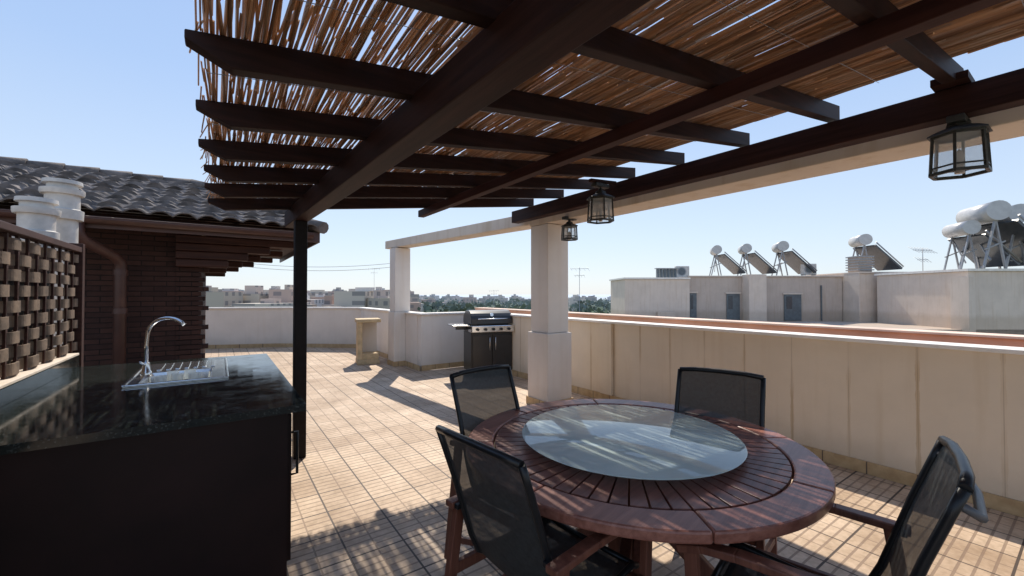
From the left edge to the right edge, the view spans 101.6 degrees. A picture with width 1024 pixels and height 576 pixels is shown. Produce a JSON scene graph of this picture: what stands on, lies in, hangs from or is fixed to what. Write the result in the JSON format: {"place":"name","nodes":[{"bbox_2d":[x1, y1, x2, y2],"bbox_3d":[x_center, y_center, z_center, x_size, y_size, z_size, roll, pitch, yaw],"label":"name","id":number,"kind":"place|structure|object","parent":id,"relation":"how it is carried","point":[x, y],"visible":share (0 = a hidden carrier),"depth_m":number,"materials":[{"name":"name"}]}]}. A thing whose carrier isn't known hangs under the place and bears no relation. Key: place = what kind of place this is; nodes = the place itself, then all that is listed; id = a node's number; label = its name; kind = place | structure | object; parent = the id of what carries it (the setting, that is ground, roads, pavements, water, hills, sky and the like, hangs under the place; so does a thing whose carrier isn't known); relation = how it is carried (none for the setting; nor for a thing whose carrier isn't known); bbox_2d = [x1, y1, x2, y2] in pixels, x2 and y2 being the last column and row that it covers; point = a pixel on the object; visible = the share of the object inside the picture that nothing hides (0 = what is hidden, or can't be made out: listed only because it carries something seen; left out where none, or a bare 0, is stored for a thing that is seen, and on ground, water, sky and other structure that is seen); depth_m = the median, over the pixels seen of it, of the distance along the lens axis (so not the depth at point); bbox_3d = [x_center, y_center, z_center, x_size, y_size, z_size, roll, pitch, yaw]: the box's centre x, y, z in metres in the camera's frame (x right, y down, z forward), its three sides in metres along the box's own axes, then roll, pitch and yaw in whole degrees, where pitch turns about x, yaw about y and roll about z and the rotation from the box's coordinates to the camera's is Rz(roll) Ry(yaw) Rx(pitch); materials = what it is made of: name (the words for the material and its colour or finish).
{"place":"outdoors","nodes":[
{"label":"outdoors","id":0,"kind":"place"},
{"bbox_2d":[11,196,61,247],"bbox_3d":[-3.607,0.254,3.160,0.255,1.880,0.255,1,-1,-35],"label":"roof vent pipe","id":1,"kind":"object","parent":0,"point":[40,215],"visible":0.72,"depth_m":3.10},
{"bbox_2d":[252,263,389,270],"bbox_3d":[-11.250,-1.260,24.520,9.555,0.519,0.024,0,-1,6],"label":"overhead cable","id":2,"kind":"object","parent":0,"point":[327,270],"visible":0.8,"depth_m":24.40,"materials":[{"name":"metal"}]},
{"bbox_2d":[0,0,1023,294],"label":"sky","id":3,"kind":"structure","parent":0,"point":[102,84],"materials":[{"name":"blue"}]},
{"bbox_2d":[423,295,610,313],"bbox_3d":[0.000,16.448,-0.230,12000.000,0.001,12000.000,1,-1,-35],"label":"ground","id":4,"kind":"structure","parent":0,"point":[529,296],"depth_m":2579.60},
{"bbox_2d":[206,285,610,311],"bbox_3d":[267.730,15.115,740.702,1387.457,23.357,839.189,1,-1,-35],"label":"distant city","id":5,"kind":"object","parent":4,"relation":"on","point":[277,296],"visible":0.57,"depth_m":141.11},
{"bbox_2d":[416,297,610,313],"bbox_3d":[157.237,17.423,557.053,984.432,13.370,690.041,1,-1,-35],"label":"distant trees","id":6,"kind":"object","parent":4,"relation":"on","point":[600,305],"visible":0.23,"depth_m":291.66,"materials":[{"name":"green plant"}]},
{"bbox_2d":[575,267,588,311],"bbox_3d":[4.200,7.731,25.895,1.261,18.162,0.428,0,-1,-17],"label":"tv antenna","id":7,"kind":"object","parent":4,"relation":"on","point":[579,275],"visible":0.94,"depth_m":25.99,"materials":[{"name":"metal"}]},
{"bbox_2d":[205,347,1023,575],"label":"tiled surface","id":8,"kind":"object","parent":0,"point":[370,486],"visible":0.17,"depth_m":2.93,"materials":[{"name":"tile"}]},
{"bbox_2d":[0,220,84,379],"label":"woven lattice fence","id":9,"kind":"object","parent":8,"relation":"on","point":[29,303],"visible":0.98,"depth_m":2.56,"materials":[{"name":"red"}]},
{"bbox_2d":[38,177,85,346],"bbox_3d":[-3.826,0.140,3.545,0.275,2.120,0.275,1,-1,-35],"label":"roof vent pipe","id":10,"kind":"object","parent":8,"relation":"on","point":[68,194],"visible":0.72,"depth_m":3.50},
{"bbox_2d":[0,353,305,575],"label":"outdoor kitchen counter","id":11,"kind":"object","parent":8,"relation":"on","point":[103,472],"visible":0.95,"depth_m":1.86,"materials":[{"name":"stone"}]},
{"bbox_2d":[121,358,228,387],"bbox_3d":[-2.329,0.665,2.960,0.520,0.175,0.945,1,-1,-35],"label":"stainless sink","id":12,"kind":"object","parent":11,"relation":"in","point":[168,373],"visible":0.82,"depth_m":2.96,"materials":[{"name":"metal"}]},
{"bbox_2d":[139,317,184,375],"bbox_3d":[-2.360,0.388,2.829,0.252,0.390,0.132,0,-1,-30],"label":"kitchen faucet","id":13,"kind":"object","parent":12,"relation":"on","point":[146,370],"visible":1,"depth_m":2.81,"materials":[{"name":"silver metal"}]},
{"bbox_2d":[287,413,291,560],"bbox_3d":[-1.287,1.028,2.345,0.026,0.750,0.480,1,-1,-35],"label":"door","id":14,"kind":"structure","parent":11,"relation":"in","point":[289,414],"depth_m":2.15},
{"bbox_2d":[0,156,328,365],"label":"brick and timber shed","id":15,"kind":"object","parent":8,"relation":"on","point":[174,242],"visible":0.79,"depth_m":5.63,"materials":[{"name":"red brick"}]},
{"bbox_2d":[78,222,127,363],"bbox_3d":[-4.864,0.374,4.932,0.146,2.250,0.755,0,-1,-9],"label":"rain downpipe","id":16,"kind":"object","parent":15,"relation":"attached to","point":[120,275],"visible":0.79,"depth_m":5.18,"materials":[{"name":"brown metal"}]},
{"bbox_2d":[205,308,280,344],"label":"wall","id":17,"kind":"structure","parent":8,"relation":"on","point":[243,326],"depth_m":11.22,"materials":[{"name":"white paint"}]},
{"bbox_2d":[205,343,279,348],"bbox_3d":[-7.269,1.556,11.189,1.976,0.100,0.018,0,-1,-12],"label":"skirting","id":18,"kind":"object","parent":17,"relation":"attached to","point":[243,346],"visible":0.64,"depth_m":11.20,"materials":[{"name":"tile"}]},
{"bbox_2d":[209,307,279,308],"bbox_3d":[-7.288,0.538,11.291,1.976,0.035,0.220,0,-1,-12],"label":"coping","id":19,"kind":"object","parent":17,"relation":"on","point":[241,307],"visible":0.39,"depth_m":11.19,"materials":[{"name":"white concrete"}]},
{"bbox_2d":[281,308,359,343],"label":"wall","id":20,"kind":"structure","parent":8,"relation":"on","point":[331,326],"depth_m":11.29,"materials":[{"name":"white paint"}]},
{"bbox_2d":[280,343,355,347],"bbox_3d":[-5.171,1.558,11.290,2.328,0.100,0.018,0,-1,5],"label":"skirting","id":21,"kind":"object","parent":20,"relation":"attached to","point":[323,345],"visible":0.64,"depth_m":11.27,"materials":[{"name":"tile"}]},
{"bbox_2d":[280,307,358,308],"bbox_3d":[-5.163,0.539,11.394,2.328,0.035,0.220,0,-1,5],"label":"coping","id":22,"kind":"object","parent":20,"relation":"on","point":[327,307],"visible":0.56,"depth_m":11.26,"materials":[{"name":"white concrete"}]},
{"bbox_2d":[355,318,380,364],"bbox_3d":[-3.037,1.108,8.785,0.480,0.930,0.480,0,-1,-25],"label":"stone garden stand","id":23,"kind":"object","parent":8,"relation":"on","point":[366,342],"visible":1,"depth_m":8.72,"materials":[{"name":"beige stone"}]},
{"bbox_2d":[360,309,417,364],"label":"side wall","id":24,"kind":"structure","parent":8,"relation":"on","point":[411,349],"depth_m":8.47,"materials":[{"name":"white paint"}]},
{"bbox_2d":[359,307,424,314],"bbox_3d":[-2.907,0.516,9.698,0.230,0.032,3.967,1,-1,-35],"label":"side coping","id":25,"kind":"object","parent":24,"relation":"on","point":[388,310],"visible":0.82,"depth_m":9.74,"materials":[{"name":"white concrete"}]},
{"bbox_2d":[377,350,420,370],"bbox_3d":[-2.921,1.532,9.537,0.018,0.098,4.190,1,-1,-35],"label":"side skirting","id":26,"kind":"object","parent":24,"relation":"attached to","point":[407,363],"visible":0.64,"depth_m":8.28,"materials":[{"name":"tile"}]},
{"bbox_2d":[387,359,404,366],"bbox_3d":[-2.369,1.518,8.526,0.233,0.098,0.390,1,-1,-35],"label":"base skirting","id":27,"kind":"object","parent":8,"relation":"on","point":[395,363],"visible":0.86,"depth_m":8.38,"materials":[{"name":"tile"}]},
{"bbox_2d":[388,311,405,361],"bbox_3d":[-2.355,1.026,8.543,0.238,1.087,0.360,1,-1,-35],"label":"shaft","id":28,"kind":"object","parent":8,"relation":"on","point":[396,334],"visible":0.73,"depth_m":8.41,"materials":[{"name":"white paint"}]},
{"bbox_2d":[390,248,409,311],"bbox_3d":[-2.305,-0.165,8.595,0.320,1.290,0.320,1,-1,-35],"label":"shaft","id":29,"kind":"object","parent":28,"relation":"on","point":[399,279],"visible":1,"depth_m":8.47,"materials":[{"name":"white paint"}]},
{"bbox_2d":[385,217,530,248],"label":"end beam","id":30,"kind":"structure","parent":29,"relation":"on","point":[495,227],"depth_m":6.81,"materials":[{"name":"white paint"}]},
{"bbox_2d":[418,314,464,365],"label":"return wall","id":31,"kind":"structure","parent":8,"relation":"on","point":[440,341],"depth_m":8.08,"materials":[{"name":"white paint"}]},
{"bbox_2d":[415,312,464,314],"bbox_3d":[-1.304,0.496,8.248,1.172,0.032,0.240,1,-1,-35],"label":"return coping","id":32,"kind":"object","parent":31,"relation":"on","point":[433,313],"visible":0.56,"depth_m":8.12,"materials":[{"name":"white concrete"}]},
{"bbox_2d":[421,361,463,370],"bbox_3d":[-1.229,1.513,8.176,1.150,0.098,0.018,1,-1,-35],"label":"return skirting","id":33,"kind":"object","parent":31,"relation":"attached to","point":[441,366],"visible":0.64,"depth_m":8.08,"materials":[{"name":"beige tile"}]},
{"bbox_2d":[447,309,513,369],"bbox_3d":[-0.447,0.973,7.498,1.344,1.162,0.656,0,-1,-21],"label":"gas barbecue grill","id":34,"kind":"object","parent":8,"relation":"on","point":[487,337],"visible":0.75,"depth_m":7.30,"materials":[{"name":"black metal"}]},
{"bbox_2d":[472,335,491,367],"bbox_3d":[-0.516,1.120,7.225,0.351,0.609,0.017,0,-1,-21],"label":"grill cabinet door","id":35,"kind":"structure","parent":34,"relation":"in","point":[481,344],"depth_m":7.21,"materials":[{"name":"black metal"}]},
{"bbox_2d":[492,334,510,366],"bbox_3d":[-0.176,1.122,7.355,0.351,0.609,0.017,0,-1,-21],"label":"grill cabinet door","id":36,"kind":"structure","parent":34,"relation":"in","point":[502,354],"depth_m":7.35,"materials":[{"name":"black metal"}]},
{"bbox_2d":[444,364,542,558],"bbox_3d":[0.039,0.966,2.258,0.582,0.996,0.683,1,-1,-45],"label":"patio sling chair","id":37,"kind":"object","parent":8,"relation":"on","point":[482,394],"visible":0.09,"depth_m":2.43,"materials":[{"name":"fabric"}]},
{"bbox_2d":[435,425,651,575],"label":"patio sling chair","id":38,"kind":"object","parent":8,"relation":"on","point":[492,503],"visible":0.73,"depth_m":1.42,"materials":[{"name":"fabric"}]},
{"bbox_2d":[528,331,571,401],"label":"cladding","id":39,"kind":"structure","parent":8,"relation":"on","point":[549,367],"depth_m":5.33,"materials":[{"name":"white paint"}]},
{"bbox_2d":[531,223,567,332],"bbox_3d":[0.493,-0.120,5.505,0.350,1.387,0.350,1,-1,-35],"label":"shaft","id":40,"kind":"object","parent":39,"relation":"on","point":[549,280],"visible":0.91,"depth_m":5.37,"materials":[{"name":"white paint"}]},
{"bbox_2d":[530,105,1023,226],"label":"long beam","id":41,"kind":"structure","parent":40,"relation":"on","point":[1006,124],"depth_m":2.98,"materials":[{"name":"beige paint"}]},
{"bbox_2d":[561,216,577,240],"bbox_3d":[0.688,-0.712,5.009,0.215,0.276,0.186,1,-1,-35],"label":"hanging lantern","id":42,"kind":"object","parent":41,"relation":"hanging from","point":[569,224],"visible":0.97,"depth_m":4.97,"materials":[{"name":"metal"}]},
{"bbox_2d":[526,395,573,404],"bbox_3d":[0.493,1.476,5.483,0.440,0.098,0.440,1,-1,-35],"label":"base skirting","id":43,"kind":"object","parent":8,"relation":"on","point":[530,400],"visible":0.29,"depth_m":5.41,"materials":[{"name":"tile"}]},
{"bbox_2d":[184,0,1023,458],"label":"timber pergola","id":44,"kind":"object","parent":8,"relation":"on","point":[616,106],"visible":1,"depth_m":1.93,"materials":[{"name":"wood"}]},
{"bbox_2d":[587,182,614,223],"bbox_3d":[0.849,-0.816,4.012,0.275,0.366,0.238,1,-1,-35],"label":"hanging lantern","id":45,"kind":"object","parent":44,"relation":"hanging from","point":[599,195],"visible":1,"depth_m":3.98,"materials":[{"name":"metal"}]},
{"bbox_2d":[927,113,992,180],"bbox_3d":[2.418,-0.769,2.259,0.265,0.313,0.230,1,-1,-35],"label":"hanging lantern","id":46,"kind":"object","parent":44,"relation":"hanging from","point":[961,128],"visible":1,"depth_m":2.23,"materials":[{"name":"metal"}]},
{"bbox_2d":[469,399,835,575],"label":"round wooden table","id":47,"kind":"object","parent":8,"relation":"on","point":[756,495],"visible":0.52,"depth_m":1.51,"materials":[{"name":"brown wood"}]},
{"bbox_2d":[522,405,747,480],"bbox_3d":[0.559,0.718,2.029,1.020,0.036,1.020,1,-1,-35],"label":"glass lazy susan","id":48,"kind":"object","parent":47,"relation":"on","point":[634,442],"visible":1,"depth_m":1.89,"materials":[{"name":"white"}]},
{"bbox_2d":[674,367,776,554],"bbox_3d":[1.028,0.968,2.191,0.582,0.991,0.683,-1,-1,37],"label":"patio sling chair","id":49,"kind":"object","parent":8,"relation":"on","point":[738,396],"visible":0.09,"depth_m":2.41,"materials":[{"name":"fabric"}]},
{"bbox_2d":[508,316,1023,501],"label":"panel wall","id":50,"kind":"structure","parent":8,"relation":"on","point":[903,408],"depth_m":3.44,"materials":[{"name":"beige paint"}]},
{"bbox_2d":[600,323,612,395],"bbox_3d":[1.269,0.952,5.613,0.043,0.946,0.200,1,-1,-35],"label":"pilaster","id":51,"kind":"object","parent":50,"relation":"attached to","point":[606,358],"visible":1,"depth_m":5.58,"materials":[{"name":"beige paint"}]},
{"bbox_2d":[510,313,1023,354],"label":"coping","id":52,"kind":"object","parent":50,"relation":"on","point":[958,346],"visible":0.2,"depth_m":3.58,"materials":[{"name":"white concrete"}]},
{"bbox_2d":[511,370,1023,517],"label":"skirting","id":53,"kind":"object","parent":50,"relation":"attached to","point":[1005,504],"visible":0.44,"depth_m":3.31,"materials":[{"name":"tile"}]},
{"bbox_2d":[676,436,988,575],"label":"patio sling chair","id":54,"kind":"object","parent":8,"relation":"on","point":[945,487],"visible":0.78,"depth_m":1.26,"materials":[{"name":"fabric"}]},
{"bbox_2d":[611,279,689,317],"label":"stair block","id":55,"kind":"structure","parent":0,"point":[648,297],"depth_m":31.50,"materials":[{"name":"white paint"}]},
{"bbox_2d":[609,277,690,280],"bbox_3d":[10.910,-0.699,33.763,5.020,0.120,4.700,0,-1,0],"label":"coping","id":56,"kind":"object","parent":55,"relation":"on","point":[650,278],"visible":0.64,"depth_m":31.41,"materials":[{"name":"white concrete"}]},
{"bbox_2d":[659,269,662,276],"bbox_3d":[11.435,-1.122,32.069,0.150,0.660,0.300,0,-1,0],"label":"roof louvre","id":57,"kind":"object","parent":56,"relation":"on","point":[660,272],"visible":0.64,"depth_m":31.94,"materials":[{"name":"grey metal"}]},
{"bbox_2d":[669,269,672,276],"bbox_3d":[12.215,-1.122,32.069,0.150,0.660,0.300,0,-1,0],"label":"roof louvre","id":58,"kind":"object","parent":56,"relation":"on","point":[670,272],"visible":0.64,"depth_m":31.92,"materials":[{"name":"grey metal"}]},
{"bbox_2d":[675,266,688,276],"bbox_3d":[13.100,-1.230,32.203,1.000,0.900,0.435,0,-1,0],"label":"air conditioning unit","id":59,"kind":"object","parent":56,"relation":"on","point":[682,271],"visible":0.71,"depth_m":32.02,"materials":[{"name":"metal"}]},
{"bbox_2d":[657,312,675,316],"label":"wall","id":60,"kind":"structure","parent":55,"relation":"attached to","point":[668,314],"depth_m":31.18,"materials":[{"name":"white paint"}]},
{"bbox_2d":[435,307,1023,369],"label":"neighbour terrace","id":61,"kind":"structure","parent":0,"point":[1010,340],"depth_m":6.27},
{"bbox_2d":[687,276,842,276],"bbox_3d":[19.380,-0.868,34.516,11.880,0.080,5.200,0,-1,0],"label":"coping","id":62,"kind":"object","parent":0,"point":[767,276],"visible":0.29,"depth_m":31.91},
{"bbox_2d":[709,245,745,275],"bbox_3d":[16.743,-2.135,32.990,2.567,2.344,1.796,0,-1,0],"label":"solar water heater","id":63,"kind":"object","parent":62,"relation":"on","point":[729,264],"visible":0.98,"depth_m":32.52,"materials":[{"name":"metal"}]},
{"bbox_2d":[737,244,777,275],"bbox_3d":[19.172,-2.213,33.189,2.702,2.467,1.890,0,-1,0],"label":"solar water heater","id":64,"kind":"object","parent":62,"relation":"on","point":[759,264],"visible":0.91,"depth_m":32.74,"materials":[{"name":"metal"}]},
{"bbox_2d":[771,241,816,275],"bbox_3d":[21.918,-2.294,32.987,2.918,2.665,2.041,0,-1,0],"label":"solar water heater","id":65,"kind":"object","parent":62,"relation":"on","point":[793,260],"visible":0.93,"depth_m":32.46,"materials":[{"name":"metal"}]},
{"bbox_2d":[800,264,816,275],"bbox_3d":[23.000,-1.428,32.406,1.000,0.900,0.435,0,-1,0],"label":"air conditioning unit","id":66,"kind":"object","parent":62,"relation":"on","point":[805,270],"visible":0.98,"depth_m":32.23,"materials":[{"name":"metal"}]},
{"bbox_2d":[690,277,842,320],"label":"block","id":67,"kind":"structure","parent":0,"point":[711,298],"depth_m":32.00,"materials":[{"name":"white paint"}]},
{"bbox_2d":[690,293,696,317],"bbox_3d":[13.850,1.446,31.928,0.500,2.100,0.050,0,-1,0],"label":"door","id":68,"kind":"structure","parent":67,"relation":"attached to","point":[693,312],"depth_m":31.90,"materials":[{"name":"grey metal"}]},
{"bbox_2d":[726,294,739,319],"bbox_3d":[16.900,1.471,31.928,1.000,2.050,0.050,0,-1,0],"label":"door","id":69,"kind":"structure","parent":67,"relation":"attached to","point":[733,313],"depth_m":31.90,"materials":[{"name":"grey metal"}]},
{"bbox_2d":[728,296,732,308],"bbox_3d":[16.685,1.095,31.899,0.330,1.000,0.014,0,-1,0],"label":"door pane","id":70,"kind":"object","parent":69,"relation":"attached to","point":[730,302],"visible":1,"depth_m":31.89,"materials":[{"name":"glass"}]},
{"bbox_2d":[725,292,740,293],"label":"lintel","id":71,"kind":"structure","parent":67,"relation":"attached to","point":[732,292],"depth_m":31.88,"materials":[{"name":"white concrete"}]},
{"bbox_2d":[742,274,766,320],"bbox_3d":[18.250,4.439,31.431,1.300,10.900,0.980,0,-1,0],"label":"pillar","id":72,"kind":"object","parent":67,"relation":"attached to","point":[754,297],"visible":0.45,"depth_m":31.00,"materials":[{"name":"white paint"}]},
{"bbox_2d":[784,294,801,320],"bbox_3d":[21.450,1.496,31.927,1.300,2.000,0.050,0,-1,0],"label":"door","id":73,"kind":"structure","parent":67,"relation":"attached to","point":[794,313],"depth_m":31.90,"materials":[{"name":"grey metal"}]},
{"bbox_2d":[786,296,791,308],"bbox_3d":[21.171,1.121,31.899,0.429,0.950,0.014,0,-1,0],"label":"door pane","id":74,"kind":"object","parent":73,"relation":"attached to","point":[788,302],"visible":1,"depth_m":31.89,"materials":[{"name":"glass"}]},
{"bbox_2d":[820,285,821,320],"bbox_3d":[23.640,1.146,31.927,0.080,2.700,0.080,0,-1,0],"label":"cable duct","id":75,"kind":"object","parent":67,"relation":"attached to","point":[821,300],"visible":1,"depth_m":31.90,"materials":[{"name":"grey metal"}]},
{"bbox_2d":[822,273,877,321],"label":"block","id":76,"kind":"structure","parent":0,"point":[859,297],"depth_m":30.52,"materials":[{"name":"white paint"}]},
{"bbox_2d":[805,272,895,275],"bbox_3d":[28.420,-1.096,33.269,6.160,0.100,5.700,0,-1,0],"label":"coping","id":77,"kind":"object","parent":76,"relation":"on","point":[848,273],"visible":0.29,"depth_m":31.47,"materials":[{"name":"white concrete"}]},
{"bbox_2d":[848,256,871,271],"bbox_3d":[26.400,-1.807,31.728,1.000,1.200,1.000,0,-1,0],"label":"brick flue","id":78,"kind":"object","parent":77,"relation":"on","point":[860,265],"visible":0.57,"depth_m":31.23,"materials":[{"name":"grey brick"}]},
{"bbox_2d":[845,264,873,265],"bbox_3d":[26.400,-1.747,31.727,1.200,0.080,1.200,0,-1,0],"label":"flue cap","id":79,"kind":"object","parent":78,"relation":"on","point":[859,264],"visible":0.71,"depth_m":31.13,"materials":[{"name":"concrete"}]},
{"bbox_2d":[845,261,873,262],"bbox_3d":[26.400,-1.947,31.730,1.200,0.080,1.200,0,-1,0],"label":"flue cap","id":80,"kind":"object","parent":78,"relation":"on","point":[859,261],"visible":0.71,"depth_m":31.13,"materials":[{"name":"concrete"}]},
{"bbox_2d":[845,259,873,260],"bbox_3d":[26.400,-2.147,31.733,1.200,0.080,1.200,0,-1,0],"label":"flue cap","id":81,"kind":"object","parent":78,"relation":"attached to","point":[858,259],"visible":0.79,"depth_m":31.13,"materials":[{"name":"metal"}]},
{"bbox_2d":[845,256,873,257],"bbox_3d":[26.400,-2.347,31.736,1.200,0.080,1.200,0,-1,0],"label":"flue cap","id":82,"kind":"object","parent":78,"relation":"on","point":[859,256],"visible":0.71,"depth_m":31.14,"materials":[{"name":"metal"}]},
{"bbox_2d":[846,269,874,270],"bbox_3d":[26.400,-1.347,31.722,1.200,0.080,1.200,0,-1,0],"label":"flue cap","id":83,"kind":"object","parent":78,"relation":"on","point":[860,269],"visible":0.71,"depth_m":31.12,"materials":[{"name":"metal"}]},
{"bbox_2d":[848,234,903,270],"bbox_3d":[27.458,-2.614,31.988,3.108,2.837,2.173,0,-1,0],"label":"solar water heater","id":84,"kind":"object","parent":77,"relation":"on","point":[882,260],"visible":0.82,"depth_m":31.56,"materials":[{"name":"metal"}]},
{"bbox_2d":[911,247,935,266],"bbox_3d":[31.000,-2.113,31.533,2.161,2.006,0.734,0,-1,-17],"label":"tv antenna","id":85,"kind":"object","parent":77,"relation":"on","point":[922,259],"visible":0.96,"depth_m":31.53,"materials":[{"name":"metal"}]},
{"bbox_2d":[761,321,1023,334],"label":"roof slab","id":86,"kind":"structure","parent":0,"point":[869,324],"depth_m":27.05,"materials":[{"name":"white concrete"}]},
{"bbox_2d":[950,277,975,331],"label":"link wall","id":87,"kind":"structure","parent":86,"relation":"attached to","point":[963,302],"depth_m":23.88,"materials":[{"name":"white paint"}]},
{"bbox_2d":[877,271,1023,334],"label":"stair tower","id":88,"kind":"structure","parent":0,"point":[922,299],"depth_m":25.31,"materials":[{"name":"white paint"}]},
{"bbox_2d":[874,269,1023,275],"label":"coping","id":89,"kind":"object","parent":88,"relation":"on","point":[932,271],"visible":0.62,"depth_m":25.19,"materials":[{"name":"white concrete"}]},
{"bbox_2d":[942,220,1021,269],"bbox_3d":[27.658,-2.512,24.986,3.108,2.837,2.174,0,-1,0],"label":"solar water heater","id":90,"kind":"object","parent":89,"relation":"on","point":[971,243],"visible":0.93,"depth_m":24.65,"materials":[{"name":"metal"}]},
{"bbox_2d":[956,200,1023,268],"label":"solar water heater","id":91,"kind":"object","parent":89,"relation":"on","point":[1002,232],"visible":0.64,"depth_m":23.86,"materials":[{"name":"metal"}]},
{"bbox_2d":[981,204,1023,268],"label":"solar water heater","id":92,"kind":"object","parent":89,"relation":"on","point":[1017,209],"visible":0.25,"depth_m":23.98,"materials":[{"name":"metal"}]}
]}

